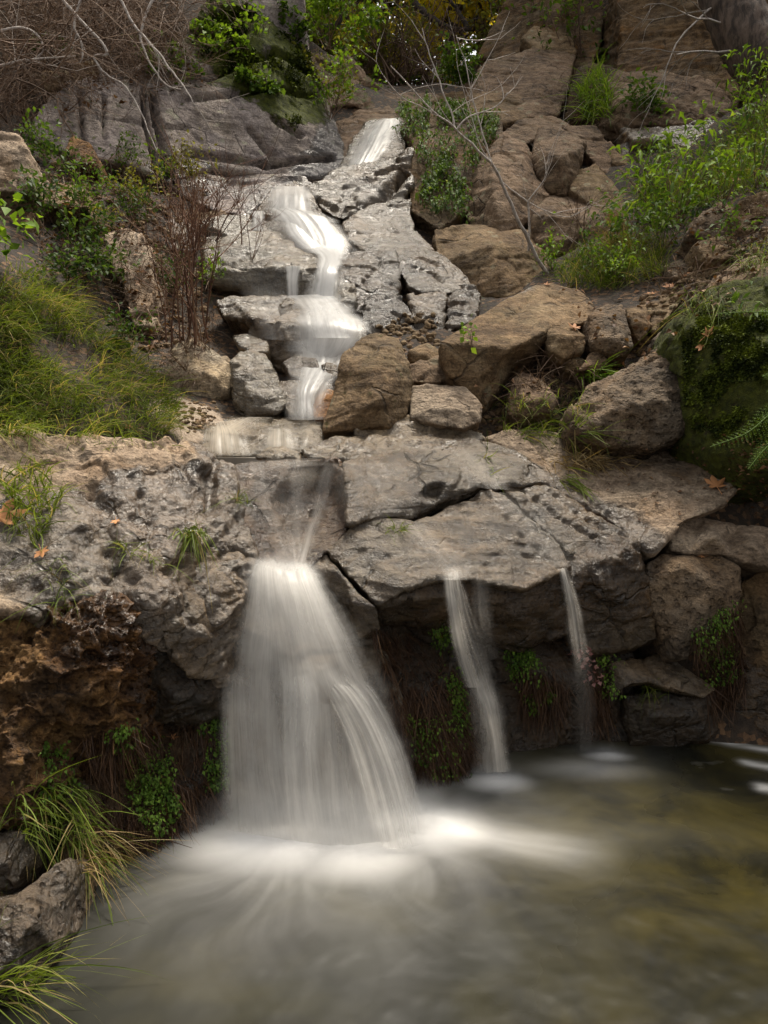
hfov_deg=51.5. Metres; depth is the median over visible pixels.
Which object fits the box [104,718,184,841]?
maidenhair fern
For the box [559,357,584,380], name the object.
boulder
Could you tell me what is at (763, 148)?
leafy plant
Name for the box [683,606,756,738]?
hanging roots
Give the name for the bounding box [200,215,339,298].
step rock
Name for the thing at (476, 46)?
background bush
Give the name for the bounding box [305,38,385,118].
leafy plant
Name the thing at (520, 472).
shoulder rock
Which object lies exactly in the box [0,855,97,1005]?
shore rock
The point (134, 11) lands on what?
dry bush
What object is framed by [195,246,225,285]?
leafy plant
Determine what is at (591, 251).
leafy plant
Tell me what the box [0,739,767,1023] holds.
pool water
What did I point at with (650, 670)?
slab
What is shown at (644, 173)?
leafy plant
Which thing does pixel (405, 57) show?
background bush
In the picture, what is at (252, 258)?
twig bush
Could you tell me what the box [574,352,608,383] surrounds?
boulder
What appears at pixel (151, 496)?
ledge rock
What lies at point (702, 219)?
rubble stone
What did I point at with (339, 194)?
bedrock slab
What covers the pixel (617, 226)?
leafy plant
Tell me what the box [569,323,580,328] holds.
fallen leaf
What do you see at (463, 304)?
cascade block
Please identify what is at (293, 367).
stream stone
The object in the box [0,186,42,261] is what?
leafy plant
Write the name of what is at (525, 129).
gorge rock
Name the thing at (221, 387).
streaked rock
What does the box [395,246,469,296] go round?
cascade block
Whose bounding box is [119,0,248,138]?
bare branch
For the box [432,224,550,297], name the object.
gorge rock
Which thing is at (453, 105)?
hanging fern
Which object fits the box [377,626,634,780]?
recess bank
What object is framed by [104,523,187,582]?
grass tuft
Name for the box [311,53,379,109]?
gorge rock
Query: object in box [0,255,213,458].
grass
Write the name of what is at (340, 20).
bare branch
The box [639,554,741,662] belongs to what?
faceted rock
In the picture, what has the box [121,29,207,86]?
creeping plant
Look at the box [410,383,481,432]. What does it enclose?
boulder
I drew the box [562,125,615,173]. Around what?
gorge rock
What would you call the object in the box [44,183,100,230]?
slope rock
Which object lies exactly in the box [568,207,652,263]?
grass tuft
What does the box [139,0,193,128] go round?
bare branch
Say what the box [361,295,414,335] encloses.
cascade block
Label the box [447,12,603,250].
bare branch
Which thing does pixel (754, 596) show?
bank
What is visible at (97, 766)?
hanging roots
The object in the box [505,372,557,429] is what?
boulder
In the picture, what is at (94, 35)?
bare branch
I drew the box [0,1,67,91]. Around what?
bare branch
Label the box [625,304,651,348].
boulder
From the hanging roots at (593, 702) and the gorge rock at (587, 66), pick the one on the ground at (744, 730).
the gorge rock at (587, 66)
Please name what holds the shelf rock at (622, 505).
on the ground at (744, 730)
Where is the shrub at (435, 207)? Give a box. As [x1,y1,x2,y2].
[415,161,473,223]
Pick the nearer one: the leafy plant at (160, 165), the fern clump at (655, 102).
the leafy plant at (160, 165)
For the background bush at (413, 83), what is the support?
on the ground at (744, 730)
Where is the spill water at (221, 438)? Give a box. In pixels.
[209,417,285,451]
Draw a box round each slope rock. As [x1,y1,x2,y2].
[0,131,50,222]
[0,198,42,232]
[41,69,70,95]
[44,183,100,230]
[65,135,106,182]
[71,60,99,80]
[104,229,166,318]
[130,316,162,336]
[163,219,196,255]
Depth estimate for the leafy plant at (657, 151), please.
7.95 m
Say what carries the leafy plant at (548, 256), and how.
on the ground at (744, 730)
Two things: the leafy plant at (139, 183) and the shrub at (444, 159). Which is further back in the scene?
the shrub at (444, 159)
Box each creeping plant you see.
[29,31,78,59]
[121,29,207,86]
[189,15,253,56]
[193,0,270,49]
[234,63,285,94]
[277,0,316,47]
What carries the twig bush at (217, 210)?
on the ground at (744, 730)
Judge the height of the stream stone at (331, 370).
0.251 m
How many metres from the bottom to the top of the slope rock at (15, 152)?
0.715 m
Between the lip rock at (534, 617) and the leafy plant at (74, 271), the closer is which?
the lip rock at (534, 617)
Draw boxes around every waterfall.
[232,565,395,834]
[446,575,504,771]
[561,568,571,600]
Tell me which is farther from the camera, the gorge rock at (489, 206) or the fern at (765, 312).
the gorge rock at (489, 206)
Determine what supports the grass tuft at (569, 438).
on the ground at (744, 730)
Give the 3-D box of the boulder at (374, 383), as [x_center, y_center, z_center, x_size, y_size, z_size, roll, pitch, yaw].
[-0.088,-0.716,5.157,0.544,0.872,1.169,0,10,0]
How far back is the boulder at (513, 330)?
5.14 m
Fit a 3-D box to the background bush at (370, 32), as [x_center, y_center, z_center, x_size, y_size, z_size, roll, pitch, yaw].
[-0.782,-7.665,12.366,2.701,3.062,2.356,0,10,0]
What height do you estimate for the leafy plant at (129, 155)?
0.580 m
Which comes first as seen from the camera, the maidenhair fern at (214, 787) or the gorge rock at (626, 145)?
the maidenhair fern at (214, 787)
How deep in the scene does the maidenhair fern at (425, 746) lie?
3.75 m
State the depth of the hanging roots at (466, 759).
3.79 m
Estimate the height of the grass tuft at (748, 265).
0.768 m
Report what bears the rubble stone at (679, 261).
on the ground at (744, 730)
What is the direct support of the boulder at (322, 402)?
on the ground at (744, 730)
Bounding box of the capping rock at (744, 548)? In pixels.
[646,518,767,581]
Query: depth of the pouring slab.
3.87 m
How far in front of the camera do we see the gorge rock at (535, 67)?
10.30 m
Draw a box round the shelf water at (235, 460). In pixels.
[216,456,307,464]
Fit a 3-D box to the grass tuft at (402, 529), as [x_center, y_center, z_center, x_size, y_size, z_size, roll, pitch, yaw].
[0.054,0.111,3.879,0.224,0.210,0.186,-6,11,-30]
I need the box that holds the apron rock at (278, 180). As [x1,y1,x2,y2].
[180,174,314,214]
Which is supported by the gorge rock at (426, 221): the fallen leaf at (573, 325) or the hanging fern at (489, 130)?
the hanging fern at (489, 130)
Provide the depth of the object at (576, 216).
6.89 m
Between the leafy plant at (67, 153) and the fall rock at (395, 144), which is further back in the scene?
the fall rock at (395, 144)
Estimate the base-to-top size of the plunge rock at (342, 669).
1.519 m
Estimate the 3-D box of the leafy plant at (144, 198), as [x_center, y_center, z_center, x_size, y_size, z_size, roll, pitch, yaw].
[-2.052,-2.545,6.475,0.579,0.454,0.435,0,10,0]
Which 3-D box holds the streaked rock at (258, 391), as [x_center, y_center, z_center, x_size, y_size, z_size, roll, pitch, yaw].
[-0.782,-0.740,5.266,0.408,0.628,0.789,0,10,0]
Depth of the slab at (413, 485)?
4.14 m
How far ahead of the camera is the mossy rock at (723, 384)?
4.33 m
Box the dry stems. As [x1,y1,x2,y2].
[0,0,767,439]
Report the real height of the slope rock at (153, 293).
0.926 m
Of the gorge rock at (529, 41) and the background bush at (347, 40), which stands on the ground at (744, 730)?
the background bush at (347, 40)
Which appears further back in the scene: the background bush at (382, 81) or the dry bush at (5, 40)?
the background bush at (382, 81)
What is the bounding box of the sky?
[377,1,493,83]
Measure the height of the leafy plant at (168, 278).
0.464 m
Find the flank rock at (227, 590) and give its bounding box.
[152,547,256,686]
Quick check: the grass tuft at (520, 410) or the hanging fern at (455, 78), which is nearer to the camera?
the grass tuft at (520, 410)
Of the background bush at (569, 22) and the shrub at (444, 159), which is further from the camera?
the background bush at (569, 22)
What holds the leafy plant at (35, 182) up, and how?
on the ground at (744, 730)
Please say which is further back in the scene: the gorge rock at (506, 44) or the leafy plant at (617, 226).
the gorge rock at (506, 44)
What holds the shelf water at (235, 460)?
on the ground at (744, 730)
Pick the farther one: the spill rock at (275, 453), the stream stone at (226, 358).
the stream stone at (226, 358)
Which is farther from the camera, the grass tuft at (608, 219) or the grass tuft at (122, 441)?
the grass tuft at (608, 219)
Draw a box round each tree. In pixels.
[314,0,467,78]
[332,0,487,84]
[343,0,412,21]
[377,2,497,82]
[398,0,498,59]
[614,0,767,141]
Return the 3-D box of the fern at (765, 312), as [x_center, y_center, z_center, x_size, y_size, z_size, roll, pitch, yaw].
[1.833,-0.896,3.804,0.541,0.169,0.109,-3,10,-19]
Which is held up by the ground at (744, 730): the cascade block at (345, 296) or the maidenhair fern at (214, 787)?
the cascade block at (345, 296)
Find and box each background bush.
[305,0,395,54]
[306,0,446,84]
[306,1,411,70]
[315,2,458,85]
[318,0,436,75]
[328,44,389,87]
[332,0,501,85]
[335,0,478,83]
[381,68,449,85]
[443,0,503,58]
[460,0,568,54]
[467,13,492,67]
[521,0,610,63]
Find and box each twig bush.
[98,115,295,347]
[164,148,260,244]
[225,174,284,260]
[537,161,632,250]
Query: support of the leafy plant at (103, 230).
on the ground at (744, 730)
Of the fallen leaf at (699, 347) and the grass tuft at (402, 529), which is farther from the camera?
the fallen leaf at (699, 347)
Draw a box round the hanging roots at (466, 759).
[363,629,502,796]
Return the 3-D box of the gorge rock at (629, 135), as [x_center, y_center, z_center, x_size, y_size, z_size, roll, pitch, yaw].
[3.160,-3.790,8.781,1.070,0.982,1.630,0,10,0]
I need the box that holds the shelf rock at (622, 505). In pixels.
[486,429,736,561]
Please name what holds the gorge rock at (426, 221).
on the ground at (744, 730)
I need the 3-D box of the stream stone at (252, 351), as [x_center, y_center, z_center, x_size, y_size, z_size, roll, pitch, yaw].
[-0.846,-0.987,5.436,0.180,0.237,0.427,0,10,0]
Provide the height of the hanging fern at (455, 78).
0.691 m
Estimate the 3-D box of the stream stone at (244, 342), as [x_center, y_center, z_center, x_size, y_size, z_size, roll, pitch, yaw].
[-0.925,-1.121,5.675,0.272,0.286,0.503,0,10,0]
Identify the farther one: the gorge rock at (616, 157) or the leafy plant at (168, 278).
the gorge rock at (616, 157)
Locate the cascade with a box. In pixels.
[253,186,357,414]
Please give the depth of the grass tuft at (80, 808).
2.94 m
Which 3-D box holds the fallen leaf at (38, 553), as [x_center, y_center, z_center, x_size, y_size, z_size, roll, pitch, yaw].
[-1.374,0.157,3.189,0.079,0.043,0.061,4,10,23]
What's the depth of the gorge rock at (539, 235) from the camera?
7.30 m
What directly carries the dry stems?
on the ground at (744, 730)
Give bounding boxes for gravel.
[43,111,767,505]
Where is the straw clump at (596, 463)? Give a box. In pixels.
[537,443,640,507]
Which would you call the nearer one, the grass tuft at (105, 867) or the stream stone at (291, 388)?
the grass tuft at (105, 867)
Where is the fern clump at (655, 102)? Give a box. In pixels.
[609,67,671,124]
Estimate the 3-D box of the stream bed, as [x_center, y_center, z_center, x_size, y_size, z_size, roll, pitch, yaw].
[0.002,-4.646,10.211,1.235,2.000,3.522,3,10,18]
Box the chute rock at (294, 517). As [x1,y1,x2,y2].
[235,457,347,571]
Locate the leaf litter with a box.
[8,16,767,519]
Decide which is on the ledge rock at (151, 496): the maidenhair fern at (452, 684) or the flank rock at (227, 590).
the flank rock at (227, 590)
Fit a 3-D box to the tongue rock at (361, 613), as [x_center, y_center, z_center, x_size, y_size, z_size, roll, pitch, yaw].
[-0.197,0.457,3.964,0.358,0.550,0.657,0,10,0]
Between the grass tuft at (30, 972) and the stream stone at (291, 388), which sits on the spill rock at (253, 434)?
the stream stone at (291, 388)
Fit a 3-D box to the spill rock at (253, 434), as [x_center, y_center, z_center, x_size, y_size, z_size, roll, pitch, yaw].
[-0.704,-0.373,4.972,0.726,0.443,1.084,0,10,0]
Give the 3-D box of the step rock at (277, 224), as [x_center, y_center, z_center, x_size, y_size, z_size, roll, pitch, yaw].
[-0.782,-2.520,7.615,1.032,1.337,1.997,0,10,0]
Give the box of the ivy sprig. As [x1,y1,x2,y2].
[459,314,477,353]
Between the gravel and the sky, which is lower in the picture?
the gravel
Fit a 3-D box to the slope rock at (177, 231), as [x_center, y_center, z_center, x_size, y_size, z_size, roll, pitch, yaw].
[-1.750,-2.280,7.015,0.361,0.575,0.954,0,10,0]
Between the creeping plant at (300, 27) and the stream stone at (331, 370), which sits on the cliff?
the creeping plant at (300, 27)
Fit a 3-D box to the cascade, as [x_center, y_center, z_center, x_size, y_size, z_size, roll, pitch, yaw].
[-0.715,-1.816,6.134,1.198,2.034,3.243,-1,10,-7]
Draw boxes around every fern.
[38,740,80,803]
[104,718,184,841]
[197,717,234,794]
[391,89,434,137]
[405,714,473,784]
[428,625,473,741]
[430,31,483,88]
[434,96,473,126]
[466,107,500,146]
[498,648,556,716]
[568,642,604,688]
[596,654,625,699]
[691,600,746,687]
[710,405,767,469]
[717,307,767,338]
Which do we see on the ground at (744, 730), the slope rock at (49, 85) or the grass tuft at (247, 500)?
the slope rock at (49, 85)
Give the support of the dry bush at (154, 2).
on the ground at (744, 730)
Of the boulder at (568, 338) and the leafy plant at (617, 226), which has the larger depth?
the leafy plant at (617, 226)
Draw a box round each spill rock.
[202,416,323,456]
[255,446,302,461]
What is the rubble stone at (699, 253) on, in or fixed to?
on the ground at (744, 730)
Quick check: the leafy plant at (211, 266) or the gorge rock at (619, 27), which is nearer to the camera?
the leafy plant at (211, 266)
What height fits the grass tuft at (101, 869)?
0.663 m
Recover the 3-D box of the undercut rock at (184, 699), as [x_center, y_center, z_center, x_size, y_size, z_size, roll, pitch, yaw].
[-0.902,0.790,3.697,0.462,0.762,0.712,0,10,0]
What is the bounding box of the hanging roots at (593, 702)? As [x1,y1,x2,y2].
[576,665,620,745]
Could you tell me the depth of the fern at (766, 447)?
3.60 m
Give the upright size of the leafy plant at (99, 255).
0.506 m
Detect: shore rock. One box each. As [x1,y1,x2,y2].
[0,824,60,891]
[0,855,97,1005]
[57,778,104,859]
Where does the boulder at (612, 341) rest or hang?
on the ground at (744, 730)
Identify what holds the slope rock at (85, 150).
on the ground at (744, 730)
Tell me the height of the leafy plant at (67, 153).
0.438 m
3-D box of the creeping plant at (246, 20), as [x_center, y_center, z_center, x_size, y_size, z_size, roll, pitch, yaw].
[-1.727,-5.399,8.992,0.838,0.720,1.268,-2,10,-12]
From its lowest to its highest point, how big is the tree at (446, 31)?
6.738 m
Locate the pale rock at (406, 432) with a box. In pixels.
[301,415,485,462]
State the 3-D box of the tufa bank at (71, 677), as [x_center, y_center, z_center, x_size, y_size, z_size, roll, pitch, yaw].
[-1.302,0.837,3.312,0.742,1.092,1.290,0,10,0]
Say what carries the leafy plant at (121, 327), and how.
on the ground at (744, 730)
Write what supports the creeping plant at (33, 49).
on the ground at (744, 730)
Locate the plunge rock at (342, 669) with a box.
[223,575,414,815]
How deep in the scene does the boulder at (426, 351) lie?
5.19 m
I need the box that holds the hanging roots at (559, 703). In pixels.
[509,654,583,747]
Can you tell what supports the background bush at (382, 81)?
on the ground at (744, 730)
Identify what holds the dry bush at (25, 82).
on the ground at (744, 730)
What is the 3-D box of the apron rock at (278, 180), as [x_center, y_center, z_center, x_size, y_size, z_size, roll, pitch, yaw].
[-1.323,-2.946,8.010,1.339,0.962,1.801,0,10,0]
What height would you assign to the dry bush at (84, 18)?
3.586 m
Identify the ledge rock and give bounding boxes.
[0,427,259,687]
[193,207,253,230]
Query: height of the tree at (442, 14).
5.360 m
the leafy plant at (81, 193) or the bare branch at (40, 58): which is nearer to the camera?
the leafy plant at (81, 193)
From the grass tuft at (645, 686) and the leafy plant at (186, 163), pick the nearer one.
the grass tuft at (645, 686)
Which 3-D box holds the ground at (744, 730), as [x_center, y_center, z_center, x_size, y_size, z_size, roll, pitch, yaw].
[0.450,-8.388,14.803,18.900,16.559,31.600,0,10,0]
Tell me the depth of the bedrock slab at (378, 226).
7.13 m
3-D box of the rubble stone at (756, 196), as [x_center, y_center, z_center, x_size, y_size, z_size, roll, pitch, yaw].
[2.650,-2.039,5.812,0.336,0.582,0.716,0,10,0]
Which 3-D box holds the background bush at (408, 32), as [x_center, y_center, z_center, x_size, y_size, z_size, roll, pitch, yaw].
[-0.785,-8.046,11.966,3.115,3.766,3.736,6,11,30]
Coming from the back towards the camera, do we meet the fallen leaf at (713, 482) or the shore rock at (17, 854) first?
the fallen leaf at (713, 482)
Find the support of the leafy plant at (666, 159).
on the ground at (744, 730)
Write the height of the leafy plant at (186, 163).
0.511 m
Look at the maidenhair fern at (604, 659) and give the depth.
4.05 m
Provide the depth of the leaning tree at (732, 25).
7.89 m
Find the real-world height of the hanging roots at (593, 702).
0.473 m
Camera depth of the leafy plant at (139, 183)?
6.68 m
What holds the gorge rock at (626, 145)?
on the ground at (744, 730)
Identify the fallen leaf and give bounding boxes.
[0,498,26,523]
[34,545,48,557]
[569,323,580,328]
[695,344,704,350]
[699,326,713,341]
[704,475,726,493]
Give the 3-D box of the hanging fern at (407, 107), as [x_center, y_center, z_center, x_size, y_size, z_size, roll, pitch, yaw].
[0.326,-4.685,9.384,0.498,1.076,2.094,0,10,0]
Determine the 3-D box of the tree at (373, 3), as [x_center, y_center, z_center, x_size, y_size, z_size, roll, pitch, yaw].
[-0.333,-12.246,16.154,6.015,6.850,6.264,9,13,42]
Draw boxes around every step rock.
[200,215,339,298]
[215,295,366,373]
[250,181,352,253]
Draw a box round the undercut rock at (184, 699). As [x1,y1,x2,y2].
[150,650,234,729]
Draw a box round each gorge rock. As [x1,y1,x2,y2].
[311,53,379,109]
[400,105,502,237]
[431,91,528,131]
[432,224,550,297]
[463,47,576,117]
[466,135,548,230]
[476,0,603,78]
[497,115,569,151]
[519,26,576,54]
[530,195,608,257]
[531,125,586,196]
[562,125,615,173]
[564,61,617,126]
[568,163,623,222]
[598,69,730,146]
[599,0,767,111]
[609,150,629,165]
[614,142,657,158]
[616,120,714,149]
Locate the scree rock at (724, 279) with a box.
[706,255,767,289]
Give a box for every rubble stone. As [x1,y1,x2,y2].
[645,332,659,355]
[647,291,682,338]
[658,259,688,281]
[677,202,732,255]
[685,234,740,272]
[727,191,767,235]
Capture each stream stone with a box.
[221,356,232,388]
[223,414,244,421]
[232,334,270,361]
[244,349,268,359]
[280,380,332,422]
[283,355,321,381]
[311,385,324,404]
[321,362,337,390]
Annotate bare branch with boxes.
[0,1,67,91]
[0,10,95,70]
[54,0,100,64]
[55,0,156,150]
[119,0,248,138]
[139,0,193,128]
[322,0,354,31]
[360,1,548,274]
[412,0,480,54]
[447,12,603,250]
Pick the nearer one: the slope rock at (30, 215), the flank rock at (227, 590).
the flank rock at (227, 590)
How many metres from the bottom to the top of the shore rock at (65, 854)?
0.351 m
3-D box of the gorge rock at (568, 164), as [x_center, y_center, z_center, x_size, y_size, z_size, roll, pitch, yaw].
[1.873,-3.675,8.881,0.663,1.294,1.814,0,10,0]
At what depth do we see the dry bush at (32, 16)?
7.61 m
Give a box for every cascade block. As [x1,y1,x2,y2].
[333,283,357,316]
[336,249,401,319]
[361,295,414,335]
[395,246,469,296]
[406,291,447,329]
[445,283,480,330]
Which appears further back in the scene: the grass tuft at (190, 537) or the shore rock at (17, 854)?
the grass tuft at (190, 537)
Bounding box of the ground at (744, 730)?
[0,0,767,895]
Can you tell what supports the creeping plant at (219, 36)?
on the cliff
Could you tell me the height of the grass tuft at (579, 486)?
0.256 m
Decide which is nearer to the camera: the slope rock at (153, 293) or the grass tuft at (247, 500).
the grass tuft at (247, 500)
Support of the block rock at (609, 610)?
on the recess bank at (484, 670)
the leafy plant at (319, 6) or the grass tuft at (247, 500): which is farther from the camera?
the leafy plant at (319, 6)
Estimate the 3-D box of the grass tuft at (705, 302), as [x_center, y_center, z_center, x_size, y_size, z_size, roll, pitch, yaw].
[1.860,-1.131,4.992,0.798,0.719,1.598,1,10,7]
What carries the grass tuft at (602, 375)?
on the ground at (744, 730)
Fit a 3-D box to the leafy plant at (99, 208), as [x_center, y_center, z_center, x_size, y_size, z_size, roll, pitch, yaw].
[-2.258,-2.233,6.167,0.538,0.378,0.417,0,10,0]
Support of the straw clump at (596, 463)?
on the ground at (744, 730)
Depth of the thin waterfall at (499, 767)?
3.63 m
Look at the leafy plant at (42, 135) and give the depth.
6.45 m
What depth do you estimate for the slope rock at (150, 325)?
5.53 m
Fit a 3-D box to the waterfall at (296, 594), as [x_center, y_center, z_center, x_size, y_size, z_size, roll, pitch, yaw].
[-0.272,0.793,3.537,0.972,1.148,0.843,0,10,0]
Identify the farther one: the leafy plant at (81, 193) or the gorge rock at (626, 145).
the gorge rock at (626, 145)
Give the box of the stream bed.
[335,92,441,163]
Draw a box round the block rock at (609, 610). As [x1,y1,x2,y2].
[561,534,656,656]
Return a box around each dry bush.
[0,0,211,112]
[0,0,217,129]
[0,0,221,144]
[0,0,248,111]
[0,0,255,102]
[0,10,131,175]
[28,0,286,95]
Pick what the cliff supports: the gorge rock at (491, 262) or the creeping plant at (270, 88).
the creeping plant at (270, 88)
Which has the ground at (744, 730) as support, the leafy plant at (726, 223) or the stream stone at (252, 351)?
the leafy plant at (726, 223)
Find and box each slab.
[305,146,414,223]
[327,489,566,610]
[341,449,481,529]
[342,199,433,251]
[607,653,714,697]
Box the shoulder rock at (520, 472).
[443,438,540,493]
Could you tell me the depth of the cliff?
8.20 m
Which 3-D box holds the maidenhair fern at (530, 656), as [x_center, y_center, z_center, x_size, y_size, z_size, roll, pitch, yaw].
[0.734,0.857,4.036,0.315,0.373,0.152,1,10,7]
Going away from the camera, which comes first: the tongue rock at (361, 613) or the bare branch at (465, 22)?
the tongue rock at (361, 613)
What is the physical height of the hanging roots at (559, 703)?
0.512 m
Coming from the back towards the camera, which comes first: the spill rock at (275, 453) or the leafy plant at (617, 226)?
the leafy plant at (617, 226)
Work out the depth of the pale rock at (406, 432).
4.55 m
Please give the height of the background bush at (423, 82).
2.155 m
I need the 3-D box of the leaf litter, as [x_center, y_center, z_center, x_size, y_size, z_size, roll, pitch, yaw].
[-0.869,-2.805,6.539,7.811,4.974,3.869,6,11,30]
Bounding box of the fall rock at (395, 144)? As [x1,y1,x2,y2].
[340,118,406,166]
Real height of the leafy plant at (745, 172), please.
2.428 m
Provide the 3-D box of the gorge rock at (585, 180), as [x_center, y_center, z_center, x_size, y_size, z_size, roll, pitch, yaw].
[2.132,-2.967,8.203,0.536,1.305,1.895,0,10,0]
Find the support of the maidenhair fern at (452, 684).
attached to the recess bank at (484, 670)
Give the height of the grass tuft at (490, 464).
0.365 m
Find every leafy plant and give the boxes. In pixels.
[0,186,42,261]
[6,157,74,220]
[14,106,69,162]
[27,224,111,290]
[40,133,109,177]
[40,172,126,250]
[43,156,115,231]
[59,225,145,299]
[68,124,145,182]
[85,200,125,242]
[101,159,179,205]
[102,302,158,356]
[103,173,163,225]
[120,135,179,184]
[153,244,189,293]
[165,126,218,187]
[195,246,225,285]
[291,27,358,103]
[305,0,389,50]
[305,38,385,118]
[532,211,572,275]
[551,220,636,278]
[580,169,684,254]
[590,232,645,282]
[594,78,767,240]
[606,111,741,225]
[619,79,740,233]
[628,107,679,172]
[637,180,721,250]
[666,133,733,193]
[687,111,767,209]
[695,200,763,252]
[708,88,767,187]
[712,58,767,146]
[716,34,767,122]
[727,279,767,320]
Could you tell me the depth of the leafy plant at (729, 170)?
5.80 m
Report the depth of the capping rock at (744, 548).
4.19 m
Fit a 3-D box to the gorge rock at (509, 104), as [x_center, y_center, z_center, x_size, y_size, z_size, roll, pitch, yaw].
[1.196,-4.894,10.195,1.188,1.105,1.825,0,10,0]
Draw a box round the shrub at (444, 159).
[403,123,489,180]
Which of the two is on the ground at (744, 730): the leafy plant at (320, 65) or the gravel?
the gravel
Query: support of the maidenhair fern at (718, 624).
on the ground at (744, 730)
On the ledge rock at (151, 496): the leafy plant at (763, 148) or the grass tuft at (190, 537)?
the grass tuft at (190, 537)
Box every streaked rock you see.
[164,338,232,399]
[229,352,288,418]
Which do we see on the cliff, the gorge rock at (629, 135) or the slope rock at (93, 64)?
the slope rock at (93, 64)
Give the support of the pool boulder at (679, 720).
on the ground at (744, 730)
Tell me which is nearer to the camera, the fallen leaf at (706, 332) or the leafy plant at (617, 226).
the fallen leaf at (706, 332)
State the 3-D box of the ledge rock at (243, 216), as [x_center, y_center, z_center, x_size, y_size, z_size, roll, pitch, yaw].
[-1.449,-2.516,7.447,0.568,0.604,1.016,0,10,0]
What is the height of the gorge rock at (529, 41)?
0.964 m
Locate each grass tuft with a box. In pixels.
[0,450,86,567]
[0,755,142,915]
[0,906,162,1023]
[1,556,104,632]
[49,427,186,450]
[61,829,188,924]
[77,833,178,922]
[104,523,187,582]
[167,519,218,612]
[198,488,255,514]
[380,517,422,544]
[468,438,508,491]
[487,381,610,450]
[516,398,627,470]
[535,214,682,293]
[540,43,655,127]
[560,467,600,502]
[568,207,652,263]
[574,350,624,383]
[632,678,668,732]
[637,284,754,351]
[711,236,767,278]
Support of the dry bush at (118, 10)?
on the ground at (744, 730)
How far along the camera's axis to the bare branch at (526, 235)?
5.71 m
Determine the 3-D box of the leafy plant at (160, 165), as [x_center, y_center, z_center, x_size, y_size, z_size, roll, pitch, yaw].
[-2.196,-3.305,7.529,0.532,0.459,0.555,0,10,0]
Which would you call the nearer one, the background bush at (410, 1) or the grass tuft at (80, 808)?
the grass tuft at (80, 808)
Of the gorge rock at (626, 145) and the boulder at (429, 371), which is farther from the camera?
the gorge rock at (626, 145)
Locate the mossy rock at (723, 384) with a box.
[652,276,767,504]
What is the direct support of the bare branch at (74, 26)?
attached to the dry bush at (5, 40)
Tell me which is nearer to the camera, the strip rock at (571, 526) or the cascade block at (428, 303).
the strip rock at (571, 526)
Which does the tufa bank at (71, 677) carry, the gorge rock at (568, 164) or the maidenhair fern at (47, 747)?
the maidenhair fern at (47, 747)
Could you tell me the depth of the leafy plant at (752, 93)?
7.24 m
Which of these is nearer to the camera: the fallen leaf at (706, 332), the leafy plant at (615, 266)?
the fallen leaf at (706, 332)
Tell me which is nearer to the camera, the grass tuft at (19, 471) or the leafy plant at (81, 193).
the grass tuft at (19, 471)
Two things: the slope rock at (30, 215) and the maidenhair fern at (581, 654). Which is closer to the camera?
the maidenhair fern at (581, 654)
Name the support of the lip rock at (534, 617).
on the recess bank at (484, 670)
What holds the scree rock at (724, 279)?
on the ground at (744, 730)
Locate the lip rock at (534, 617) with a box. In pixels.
[367,561,571,652]
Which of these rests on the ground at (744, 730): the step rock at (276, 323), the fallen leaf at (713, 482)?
the step rock at (276, 323)
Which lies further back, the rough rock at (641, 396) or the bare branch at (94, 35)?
the bare branch at (94, 35)
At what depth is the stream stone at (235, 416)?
4.92 m
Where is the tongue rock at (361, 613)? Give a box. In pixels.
[307,553,379,641]
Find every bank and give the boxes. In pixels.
[0,589,163,830]
[95,719,235,861]
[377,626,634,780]
[704,572,767,738]
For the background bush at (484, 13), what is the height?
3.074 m
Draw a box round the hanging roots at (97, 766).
[54,723,271,874]
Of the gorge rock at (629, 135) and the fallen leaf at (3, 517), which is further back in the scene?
the gorge rock at (629, 135)
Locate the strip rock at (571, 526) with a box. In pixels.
[500,485,630,558]
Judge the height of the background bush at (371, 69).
2.503 m
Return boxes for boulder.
[313,389,333,425]
[322,333,413,439]
[407,343,438,363]
[409,355,446,385]
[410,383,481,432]
[438,283,593,414]
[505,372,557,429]
[539,324,585,374]
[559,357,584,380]
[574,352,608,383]
[581,304,632,369]
[619,690,717,745]
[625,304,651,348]
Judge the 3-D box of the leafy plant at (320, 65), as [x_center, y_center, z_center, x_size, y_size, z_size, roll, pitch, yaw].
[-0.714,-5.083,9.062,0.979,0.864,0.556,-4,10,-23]
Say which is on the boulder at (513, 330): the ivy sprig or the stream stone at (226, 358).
the ivy sprig
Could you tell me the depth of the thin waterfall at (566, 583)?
3.85 m
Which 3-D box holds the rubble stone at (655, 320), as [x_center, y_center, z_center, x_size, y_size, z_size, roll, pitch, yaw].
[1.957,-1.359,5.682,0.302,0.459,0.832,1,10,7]
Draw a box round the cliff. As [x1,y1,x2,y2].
[31,0,343,197]
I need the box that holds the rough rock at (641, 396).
[557,348,684,458]
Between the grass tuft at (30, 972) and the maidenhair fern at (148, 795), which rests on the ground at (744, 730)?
the grass tuft at (30, 972)
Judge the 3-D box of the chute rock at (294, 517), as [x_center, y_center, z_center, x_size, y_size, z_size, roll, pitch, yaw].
[-0.484,0.101,4.326,0.614,0.811,1.169,0,10,0]

